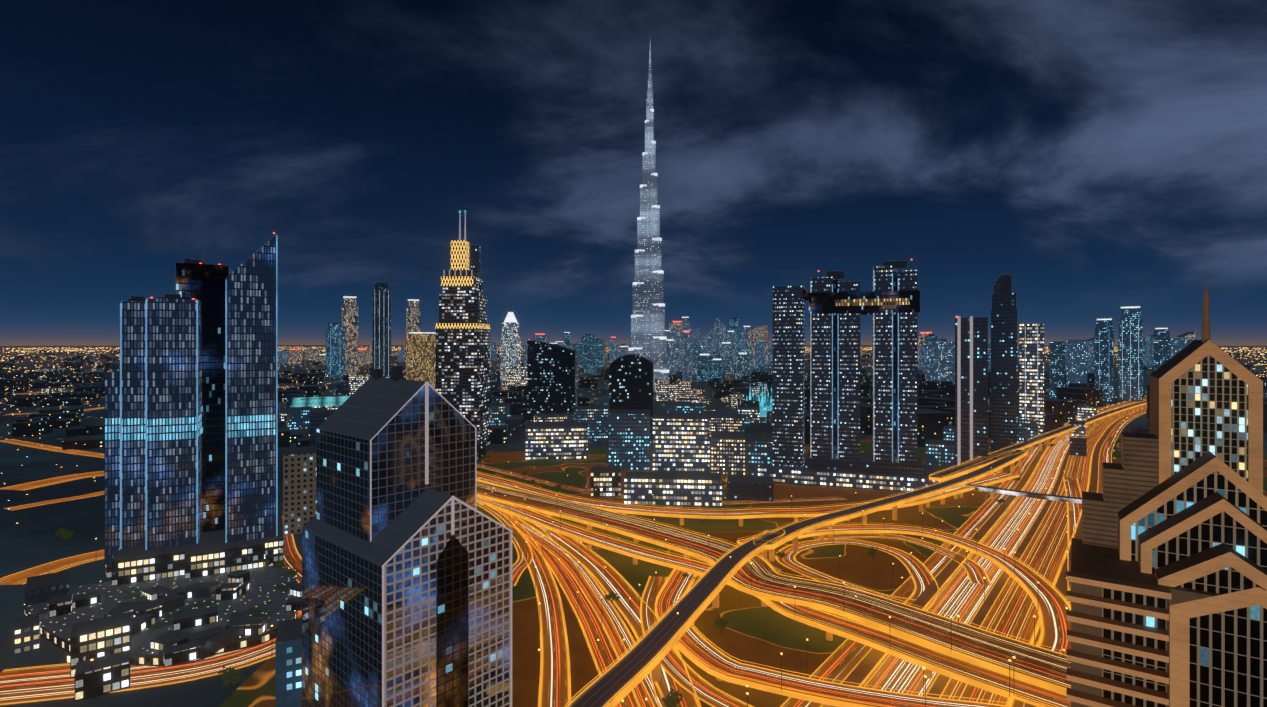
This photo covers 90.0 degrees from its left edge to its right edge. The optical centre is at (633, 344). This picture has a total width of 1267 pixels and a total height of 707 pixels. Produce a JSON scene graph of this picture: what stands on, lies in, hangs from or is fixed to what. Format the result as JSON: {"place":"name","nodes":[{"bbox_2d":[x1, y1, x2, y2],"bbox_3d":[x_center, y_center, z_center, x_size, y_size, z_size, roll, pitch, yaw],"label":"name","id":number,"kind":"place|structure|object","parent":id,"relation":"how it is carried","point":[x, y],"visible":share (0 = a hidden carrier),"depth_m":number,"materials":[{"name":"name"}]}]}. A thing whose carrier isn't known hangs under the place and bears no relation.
{"place":"outdoors","nodes":[
{"label":"outdoors","id":0,"kind":"place"},
{"bbox_2d":[0,380,1146,706],"bbox_3d":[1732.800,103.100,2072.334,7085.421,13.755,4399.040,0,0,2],"label":"roads","id":1,"kind":"structure","parent":0,"point":[918,630],"depth_m":268.16,"materials":[{"name":"orange asphalt"}]},
{"bbox_2d":[0,345,1266,706],"bbox_3d":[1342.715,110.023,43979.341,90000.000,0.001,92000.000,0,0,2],"label":"ground","id":2,"kind":"structure","parent":0,"point":[30,539],"depth_m":476.72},
{"bbox_2d":[25,563,301,667],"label":"podium deck","id":3,"kind":"structure","parent":2,"relation":"on","point":[195,621],"depth_m":248.57,"materials":[{"name":"grey concrete"}]},
{"bbox_2d":[104,232,283,585],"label":"towers","id":4,"kind":"structure","parent":2,"relation":"on","point":[191,438],"depth_m":302.04,"materials":[{"name":"blue glass"}]},
{"bbox_2d":[435,210,489,445],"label":"ornate tower","id":5,"kind":"structure","parent":2,"relation":"on","point":[462,327],"depth_m":658.38,"materials":[{"name":"grey glass"}]},
{"bbox_2d":[54,432,1053,706],"bbox_3d":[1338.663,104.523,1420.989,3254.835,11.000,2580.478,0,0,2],"label":"trees","id":6,"kind":"object","parent":2,"relation":"on","point":[668,700],"visible":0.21,"depth_m":268.00,"materials":[{"name":"green plant"}]},
{"bbox_2d":[13,274,1193,706],"bbox_3d":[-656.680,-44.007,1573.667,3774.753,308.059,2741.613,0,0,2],"label":"skyline","id":7,"kind":"structure","parent":2,"relation":"on","point":[699,448],"depth_m":628.22,"materials":[{"name":"grey glass"}]},
{"bbox_2d":[0,348,1266,459],"bbox_3d":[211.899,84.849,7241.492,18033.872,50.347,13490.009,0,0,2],"label":"low-rise buildings","id":8,"kind":"structure","parent":2,"relation":"on","point":[936,407],"depth_m":1129.73,"materials":[{"name":"grey"}]},
{"bbox_2d":[0,347,1266,706],"bbox_3d":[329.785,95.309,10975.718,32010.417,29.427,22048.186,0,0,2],"label":"street lights","id":9,"kind":"object","parent":2,"relation":"on","point":[652,497],"visible":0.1,"depth_m":348.93,"materials":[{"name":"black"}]},
{"bbox_2d":[628,44,668,391],"bbox_3d":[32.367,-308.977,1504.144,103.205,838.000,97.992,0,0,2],"label":"skyscraper","id":10,"kind":"structure","parent":2,"relation":"on","point":[648,339],"depth_m":1484.67,"materials":[{"name":"grey metal"}]},
{"bbox_2d":[278,317,1194,381],"bbox_3d":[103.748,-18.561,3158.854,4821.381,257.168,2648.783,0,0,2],"label":"skyline","id":11,"kind":"structure","parent":2,"relation":"on","point":[717,352],"depth_m":2836.00,"materials":[{"name":"teal"}]},
{"bbox_2d":[484,403,1143,706],"bbox_3d":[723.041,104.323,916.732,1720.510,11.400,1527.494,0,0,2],"label":"street lamps","id":12,"kind":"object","parent":2,"relation":"on","point":[656,674],"depth_m":367.02,"materials":[{"name":"brown"}]},
{"bbox_2d":[1067,282,1266,706],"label":"building","id":13,"kind":"structure","parent":2,"relation":"on","point":[1167,593],"depth_m":136.47,"materials":[{"name":"brown concrete"}]},
{"bbox_2d":[218,432,1266,706],"bbox_3d":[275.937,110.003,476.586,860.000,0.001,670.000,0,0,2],"label":"grass","id":14,"kind":"structure","parent":0,"point":[756,632],"depth_m":306.71,"materials":[{"name":"brown"}]},
{"bbox_2d":[302,366,511,706],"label":"tower","id":15,"kind":"structure","parent":14,"relation":"on","point":[406,573],"depth_m":157.68,"materials":[{"name":"black glass"}]},
{"bbox_2d":[758,259,939,491],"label":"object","id":16,"kind":"structure","parent":14,"relation":"on","point":[835,456],"depth_m":499.00,"materials":[{"name":"grey"}]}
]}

